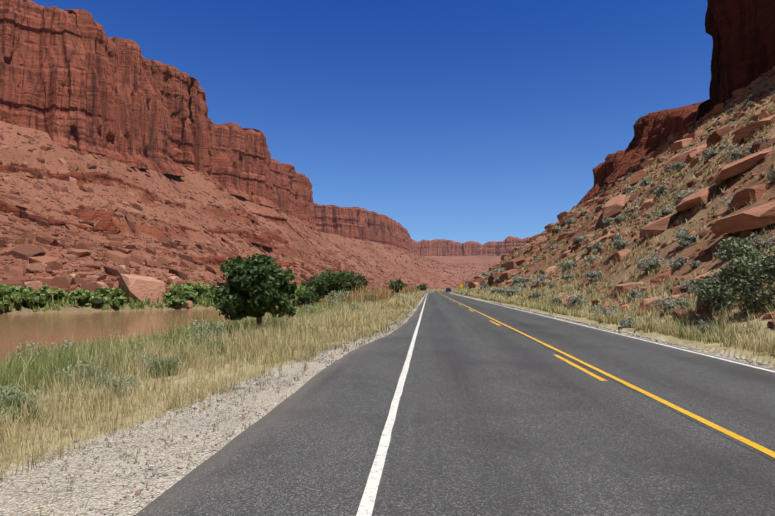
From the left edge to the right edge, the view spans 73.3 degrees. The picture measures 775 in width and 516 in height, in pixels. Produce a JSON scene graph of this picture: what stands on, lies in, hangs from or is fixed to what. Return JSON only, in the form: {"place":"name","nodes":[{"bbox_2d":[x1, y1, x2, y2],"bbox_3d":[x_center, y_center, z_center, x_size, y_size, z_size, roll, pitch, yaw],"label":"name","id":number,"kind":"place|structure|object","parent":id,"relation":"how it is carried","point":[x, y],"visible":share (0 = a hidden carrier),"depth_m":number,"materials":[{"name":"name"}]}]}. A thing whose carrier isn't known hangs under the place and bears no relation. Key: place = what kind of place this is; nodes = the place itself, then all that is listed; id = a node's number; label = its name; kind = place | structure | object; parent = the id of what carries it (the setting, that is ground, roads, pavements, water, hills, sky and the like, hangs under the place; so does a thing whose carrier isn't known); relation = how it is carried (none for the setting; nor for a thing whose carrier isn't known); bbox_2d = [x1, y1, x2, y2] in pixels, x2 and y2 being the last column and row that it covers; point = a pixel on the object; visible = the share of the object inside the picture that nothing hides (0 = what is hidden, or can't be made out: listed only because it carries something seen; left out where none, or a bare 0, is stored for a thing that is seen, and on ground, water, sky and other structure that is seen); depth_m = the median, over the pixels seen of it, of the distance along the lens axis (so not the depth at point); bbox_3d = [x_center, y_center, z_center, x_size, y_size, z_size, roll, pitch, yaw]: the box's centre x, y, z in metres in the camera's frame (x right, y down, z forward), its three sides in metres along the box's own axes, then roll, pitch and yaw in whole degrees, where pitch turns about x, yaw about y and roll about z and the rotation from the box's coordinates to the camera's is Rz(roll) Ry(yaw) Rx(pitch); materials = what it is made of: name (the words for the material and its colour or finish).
{"place":"outdoors","nodes":[
{"label":"outdoors","id":0,"kind":"place"},
{"bbox_2d":[0,0,413,252],"bbox_3d":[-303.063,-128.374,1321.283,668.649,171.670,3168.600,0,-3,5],"label":"cliff","id":1,"kind":"structure","parent":0,"point":[83,81],"depth_m":553.47,"materials":[{"name":"red stone"}]},
{"bbox_2d":[0,290,455,365],"bbox_3d":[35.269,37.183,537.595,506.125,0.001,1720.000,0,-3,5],"label":"river","id":2,"kind":"structure","parent":0,"point":[16,329],"depth_m":86.60,"materials":[{"name":"liquid"}]},
{"bbox_2d":[31,0,712,244],"label":"sky","id":3,"kind":"structure","parent":0,"point":[462,121],"materials":[{"name":"blue"}]},
{"bbox_2d":[0,70,774,515],"bbox_3d":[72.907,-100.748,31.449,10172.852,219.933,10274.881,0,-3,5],"label":"ground","id":4,"kind":"structure","parent":0,"point":[106,488],"depth_m":31.45,"materials":[{"name":"red soil"}]},
{"bbox_2d":[0,200,120,233],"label":"rock ledge","id":5,"kind":"object","parent":4,"relation":"on","point":[106,223],"visible":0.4,"depth_m":336.27,"materials":[{"name":"red stone"}]},
{"bbox_2d":[0,165,205,213],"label":"rock ledge","id":6,"kind":"object","parent":4,"relation":"on","point":[103,178],"visible":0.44,"depth_m":427.38,"materials":[{"name":"red stone"}]},
{"bbox_2d":[0,290,330,313],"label":"bank grass","id":7,"kind":"structure","parent":4,"relation":"on","point":[47,305],"depth_m":138.34,"materials":[{"name":"green plant"}]},
{"bbox_2d":[0,253,426,320],"bbox_3d":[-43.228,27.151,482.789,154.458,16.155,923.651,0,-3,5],"label":"foliage","id":8,"kind":"object","parent":4,"relation":"on","point":[228,298],"visible":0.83,"depth_m":19.45,"materials":[{"name":"green plant"}]},
{"bbox_2d":[143,248,317,275],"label":"rock ledge","id":9,"kind":"object","parent":4,"relation":"on","point":[214,260],"visible":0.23,"depth_m":356.72,"materials":[{"name":"red stone"}]},
{"bbox_2d":[175,224,288,247],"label":"rock ledge","id":10,"kind":"object","parent":4,"relation":"on","point":[264,239],"visible":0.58,"depth_m":531.46,"materials":[{"name":"red stone"}]},
{"bbox_2d":[0,123,494,307],"bbox_3d":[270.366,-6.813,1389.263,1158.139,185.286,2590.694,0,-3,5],"label":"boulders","id":11,"kind":"object","parent":4,"relation":"on","point":[136,284],"visible":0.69,"depth_m":311.52,"materials":[{"name":"red stone"}]},
{"bbox_2d":[233,207,307,241],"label":"rock ledge","id":12,"kind":"object","parent":4,"relation":"on","point":[275,219],"visible":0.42,"depth_m":833.16,"materials":[{"name":"red stone"}]},
{"bbox_2d":[246,274,397,329],"bbox_3d":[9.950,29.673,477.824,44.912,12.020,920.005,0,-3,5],"label":"tree trunk","id":13,"kind":"object","parent":4,"relation":"on","point":[258,320],"visible":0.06,"depth_m":19.09,"materials":[{"name":"brown plant"}]},
{"bbox_2d":[305,253,349,267],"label":"rock ledge","id":14,"kind":"object","parent":4,"relation":"on","point":[337,263],"visible":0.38,"depth_m":885.55,"materials":[{"name":"red stone"}]},
{"bbox_2d":[327,267,375,280],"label":"rock ledge","id":15,"kind":"object","parent":4,"relation":"on","point":[369,278],"visible":0.15,"depth_m":847.69,"materials":[{"name":"red stone"}]},
{"bbox_2d":[326,284,419,306],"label":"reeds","id":16,"kind":"object","parent":4,"relation":"on","point":[382,294],"visible":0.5,"depth_m":53.01,"materials":[{"name":"beige plant"}]},
{"bbox_2d":[0,70,774,515],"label":"grass","id":17,"kind":"structure","parent":4,"relation":"on","point":[320,324],"depth_m":14.30,"materials":[{"name":"beige plant"}]},
{"bbox_2d":[0,87,774,414],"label":"shrub leaves","id":18,"kind":"object","parent":4,"relation":"on","point":[744,271],"visible":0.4,"depth_m":18.18,"materials":[{"name":"green plant"}]},
{"bbox_2d":[0,302,774,515],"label":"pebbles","id":19,"kind":"object","parent":4,"relation":"on","point":[150,466],"visible":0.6,"depth_m":6.09,"materials":[{"name":"beige gravel"}]},
{"bbox_2d":[0,94,774,424],"bbox_3d":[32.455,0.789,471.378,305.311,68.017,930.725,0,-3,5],"label":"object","id":20,"kind":"object","parent":4,"relation":"on","point":[260,314],"visible":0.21,"depth_m":38.01,"materials":[{"name":"green plant"}]},
{"bbox_2d":[0,95,774,424],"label":"shrubs","id":21,"kind":"object","parent":4,"relation":"on","point":[92,371],"visible":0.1,"depth_m":13.94,"materials":[{"name":"green plant"}]},
{"bbox_2d":[577,150,624,204],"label":"rock","id":22,"kind":"object","parent":4,"relation":"on","point":[603,171],"visible":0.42,"depth_m":368.20,"materials":[{"name":"red stone"}]},
{"bbox_2d":[460,66,774,327],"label":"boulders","id":23,"kind":"object","parent":4,"relation":"on","point":[749,220],"visible":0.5,"depth_m":50.98,"materials":[{"name":"red stone"}]},
{"bbox_2d":[604,99,709,185],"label":"rock","id":24,"kind":"object","parent":4,"relation":"on","point":[653,131],"visible":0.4,"depth_m":291.20,"materials":[{"name":"red stone"}]},
{"bbox_2d":[134,291,774,515],"bbox_3d":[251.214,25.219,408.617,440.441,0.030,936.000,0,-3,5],"label":"road","id":25,"kind":"structure","parent":0,"point":[492,419],"depth_m":5.49,"materials":[{"name":"grey asphalt"}]},
{"bbox_2d":[356,292,774,515],"bbox_3d":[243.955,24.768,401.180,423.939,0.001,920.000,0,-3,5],"label":"white markings","id":26,"kind":"object","parent":25,"relation":"on","point":[366,505],"visible":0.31,"depth_m":5.36,"materials":[{"name":"paint"}]},
{"bbox_2d":[446,297,774,457],"bbox_3d":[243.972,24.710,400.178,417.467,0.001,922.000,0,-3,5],"label":"yellow markings","id":27,"kind":"object","parent":25,"relation":"on","point":[736,436],"visible":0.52,"depth_m":7.28,"materials":[{"name":"paint"}]},
{"bbox_2d":[411,236,530,255],"bbox_3d":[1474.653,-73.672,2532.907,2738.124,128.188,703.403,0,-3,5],"label":"cliff","id":28,"kind":"structure","parent":0,"point":[437,247],"depth_m":2842.10,"materials":[{"name":"red stone"}]},
{"bbox_2d":[705,0,774,112],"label":"cliff","id":29,"kind":"structure","parent":0,"point":[741,33],"depth_m":170.44,"materials":[{"name":"brown stone"}]}
]}

